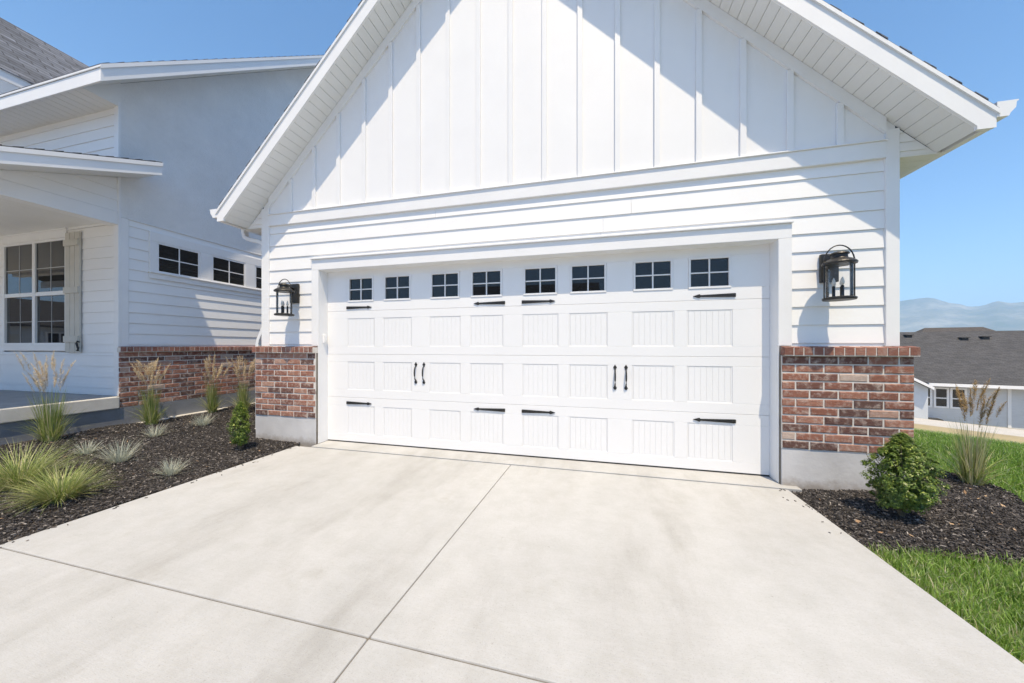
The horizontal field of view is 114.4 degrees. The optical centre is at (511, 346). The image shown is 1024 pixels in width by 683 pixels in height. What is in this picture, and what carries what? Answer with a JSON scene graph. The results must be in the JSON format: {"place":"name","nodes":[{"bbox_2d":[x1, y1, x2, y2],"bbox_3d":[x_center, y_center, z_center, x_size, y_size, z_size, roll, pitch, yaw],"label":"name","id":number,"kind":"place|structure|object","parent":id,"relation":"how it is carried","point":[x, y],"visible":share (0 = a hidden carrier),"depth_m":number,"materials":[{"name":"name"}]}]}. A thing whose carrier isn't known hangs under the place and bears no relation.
{"place":"outdoors","nodes":[
{"label":"outdoors","id":0,"kind":"place"},
{"bbox_2d":[0,458,123,514],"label":"fountain grass","id":1,"kind":"object","parent":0,"point":[50,491],"depth_m":2.49,"materials":[{"name":"green plant"}]},
{"bbox_2d":[0,446,1023,682],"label":"driveway","id":2,"kind":"structure","parent":0,"point":[547,575],"depth_m":1.62,"materials":[{"name":"concrete"}]},
{"bbox_2d":[1,469,545,682],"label":"driveway joint filler","id":3,"kind":"object","parent":2,"relation":"on","point":[322,627],"visible":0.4,"depth_m":1.45,"materials":[{"name":"grey concrete"}]},
{"bbox_2d":[0,448,841,547],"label":"spilled chips","id":4,"kind":"object","parent":2,"relation":"on","point":[290,448],"visible":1,"depth_m":2.43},
{"bbox_2d":[0,0,1023,306],"label":"sky","id":5,"kind":"structure","parent":0,"point":[962,212],"materials":[{"name":"blue"}]},
{"bbox_2d":[87,418,1023,656],"bbox_3d":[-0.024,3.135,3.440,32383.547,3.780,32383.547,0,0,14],"label":"ground","id":6,"kind":"structure","parent":0,"point":[1013,434],"depth_m":7.33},
{"bbox_2d":[0,403,299,543],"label":"mulch bed","id":7,"kind":"object","parent":6,"relation":"on","point":[50,510],"visible":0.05,"depth_m":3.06,"materials":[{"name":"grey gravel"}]},
{"bbox_2d":[0,437,93,491],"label":"fountain grass","id":8,"kind":"object","parent":7,"relation":"on","point":[13,473],"depth_m":2.77,"materials":[{"name":"green plant"}]},
{"bbox_2d":[5,352,94,441],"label":"ornamental grass","id":9,"kind":"object","parent":7,"relation":"on","point":[46,422],"depth_m":3.81,"materials":[{"name":"green plant"}]},
{"bbox_2d":[67,438,105,454],"bbox_3d":[-4.566,1.075,3.550,0.358,0.181,0.375,0,0,-43],"label":"fescue tuft","id":10,"kind":"object","parent":7,"relation":"on","point":[88,450],"visible":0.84,"depth_m":3.53,"materials":[{"name":"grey plant"}]},
{"bbox_2d":[85,435,150,466],"bbox_3d":[-3.926,1.031,3.292,0.509,0.277,0.555,0,0,14],"label":"fescue tuft","id":11,"kind":"object","parent":7,"relation":"on","point":[116,458],"visible":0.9,"depth_m":3.29,"materials":[{"name":"grey plant"}]},
{"bbox_2d":[131,357,170,424],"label":"ornamental grass","id":12,"kind":"object","parent":7,"relation":"on","point":[150,411],"depth_m":4.73,"materials":[{"name":"green plant"}]},
{"bbox_2d":[134,423,173,438],"bbox_3d":[-4.496,1.043,4.134,0.450,0.211,0.446,0,0,-37],"label":"fescue tuft","id":13,"kind":"object","parent":7,"relation":"on","point":[158,433],"visible":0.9,"depth_m":4.15,"materials":[{"name":"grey plant"}]},
{"bbox_2d":[145,456,192,479],"bbox_3d":[-3.146,1.105,3.059,0.379,0.188,0.372,0,0,14],"label":"fescue tuft","id":14,"kind":"object","parent":7,"relation":"on","point":[168,472],"visible":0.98,"depth_m":3.05,"materials":[{"name":"grey plant"}]},
{"bbox_2d":[191,411,217,427],"bbox_3d":[-4.402,1.024,4.715,0.446,0.243,0.487,0,0,-29],"label":"fescue tuft","id":15,"kind":"object","parent":7,"relation":"on","point":[202,422],"visible":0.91,"depth_m":4.67,"materials":[{"name":"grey plant"}]},
{"bbox_2d":[196,354,231,412],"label":"ornamental grass","id":16,"kind":"object","parent":7,"relation":"on","point":[212,403],"depth_m":5.46,"materials":[{"name":"green plant"}]},
{"bbox_2d":[223,356,254,412],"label":"ornamental grass","id":17,"kind":"object","parent":7,"relation":"on","point":[242,395],"depth_m":5.62,"materials":[{"name":"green plant"}]},
{"bbox_2d":[225,401,254,450],"bbox_3d":[-3.098,0.915,3.785,0.275,0.584,0.242,0,0,-15],"label":"boxwood shrub","id":18,"kind":"object","parent":7,"relation":"on","point":[240,434],"visible":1,"depth_m":3.74,"materials":[{"name":"green plant"}]},
{"bbox_2d":[0,415,1016,535],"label":"leaf litter","id":19,"kind":"object","parent":7,"relation":"on","point":[858,521],"visible":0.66,"depth_m":2.39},
{"bbox_2d":[0,17,323,445],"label":"house","id":20,"kind":"structure","parent":6,"relation":"on","point":[121,249],"depth_m":5.05,"materials":[{"name":"white paint"}]},
{"bbox_2d":[3,241,32,344],"bbox_3d":[-7.803,-0.828,5.236,0.785,1.612,0.046,0,0,14],"label":"window","id":21,"kind":"structure","parent":20,"relation":"in","point":[17,257],"depth_m":5.25,"materials":[{"name":"glass"}]},
{"bbox_2d":[33,237,64,344],"bbox_3d":[-7.040,-0.828,5.047,0.785,1.612,0.046,0,0,14],"label":"window","id":22,"kind":"structure","parent":20,"relation":"in","point":[49,254],"depth_m":5.06,"materials":[{"name":"glass"}]},
{"bbox_2d":[157,242,199,278],"bbox_3d":[-5.382,-1.372,5.339,0.012,0.465,0.572,0,0,14],"label":"window","id":23,"kind":"structure","parent":20,"relation":"in","point":[173,260],"depth_m":5.32,"materials":[{"name":"glass"}]},
{"bbox_2d":[212,255,244,286],"bbox_3d":[-5.201,-1.372,6.069,0.012,0.465,0.577,0,0,14],"label":"window","id":24,"kind":"structure","parent":20,"relation":"in","point":[226,271],"depth_m":6.06,"materials":[{"name":"glass"}]},
{"bbox_2d":[255,266,260,289],"bbox_3d":[-5.018,-1.372,6.804,0.012,0.465,0.572,0,0,14],"label":"window","id":25,"kind":"structure","parent":20,"relation":"in","point":[257,268],"depth_m":6.59,"materials":[{"name":"glass"}]},
{"bbox_2d":[210,0,1018,491],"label":"garage","id":26,"kind":"structure","parent":6,"relation":"on","point":[598,230],"depth_m":3.29,"materials":[{"name":"white paint"}]},
{"bbox_2d":[273,279,299,315],"bbox_3d":[-2.710,-0.587,3.973,0.216,0.443,0.281,0,0,14],"label":"wall lantern","id":27,"kind":"object","parent":26,"relation":"attached to","point":[293,290],"depth_m":3.94,"materials":[{"name":"black metal"}]},
{"bbox_2d":[328,244,769,475],"bbox_3d":[0.010,0.111,3.578,4.804,2.142,0.096,0,0,14],"label":"garage door","id":28,"kind":"structure","parent":26,"relation":"in","point":[661,359],"depth_m":3.44,"materials":[{"name":"white metal"}]},
{"bbox_2d":[819,245,858,301],"bbox_3d":[2.606,-0.587,2.652,0.216,0.443,0.281,0,0,14],"label":"wall lantern","id":29,"kind":"object","parent":26,"relation":"attached to","point":[830,264],"depth_m":2.62,"materials":[{"name":"black metal"}]},
{"bbox_2d":[792,467,1023,566],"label":"mulch bed","id":30,"kind":"object","parent":6,"relation":"on","point":[944,537],"visible":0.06,"depth_m":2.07,"materials":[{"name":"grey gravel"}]},
{"bbox_2d":[859,431,950,516],"bbox_3d":[2.669,0.885,2.254,0.392,0.612,0.387,0,0,-9],"label":"boxwood shrub","id":31,"kind":"object","parent":30,"relation":"on","point":[907,458],"visible":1,"depth_m":2.20,"materials":[{"name":"green plant"}]},
{"bbox_2d":[924,378,1022,485],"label":"ornamental grass","id":32,"kind":"object","parent":30,"relation":"on","point":[972,467],"depth_m":2.77,"materials":[{"name":"green plant"}]},
{"bbox_2d":[916,327,994,331],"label":"house","id":33,"kind":"structure","parent":6,"relation":"on","point":[954,329],"depth_m":45.66,"materials":[{"name":"grey"}]},
{"bbox_2d":[900,330,1023,429],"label":"neighbor house","id":34,"kind":"structure","parent":6,"relation":"on","point":[945,362],"depth_m":20.89,"materials":[{"name":"grey"}]},
{"bbox_2d":[928,389,931,406],"bbox_3d":[26.614,3.240,21.239,0.580,1.300,0.038,0,0,27],"label":"window","id":35,"kind":"structure","parent":34,"relation":"in","point":[929,390],"depth_m":21.15,"materials":[{"name":"plastic"}]},
{"bbox_2d":[933,387,948,407],"bbox_3d":[27.217,3.240,20.926,0.660,1.300,0.038,0,0,27],"label":"window","id":36,"kind":"structure","parent":34,"relation":"in","point":[940,394],"depth_m":20.93,"materials":[{"name":"plastic"}]},
{"bbox_2d":[950,388,966,408],"bbox_3d":[27.856,3.240,20.594,0.700,1.300,0.038,0,0,27],"label":"window","id":37,"kind":"structure","parent":34,"relation":"in","point":[954,404],"depth_m":20.66,"materials":[{"name":"plastic"}]},
{"bbox_2d":[311,440,801,493],"bbox_3d":[0.058,1.257,3.520,4.930,0.146,0.406,0,0,14],"label":"garage apron","id":38,"kind":"object","parent":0,"point":[693,475],"visible":0.47,"depth_m":3.28,"materials":[{"name":"concrete"}]},
{"bbox_2d":[864,427,1023,663],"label":"lawn","id":39,"kind":"structure","parent":0,"point":[933,439],"depth_m":1.78,"materials":[{"name":"green plant"}]},
{"bbox_2d":[900,298,1023,331],"bbox_3d":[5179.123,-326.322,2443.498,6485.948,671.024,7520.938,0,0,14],"label":"mountains","id":40,"kind":"structure","parent":0,"point":[918,314],"depth_m":3128.13,"materials":[{"name":"blue"}]}
]}

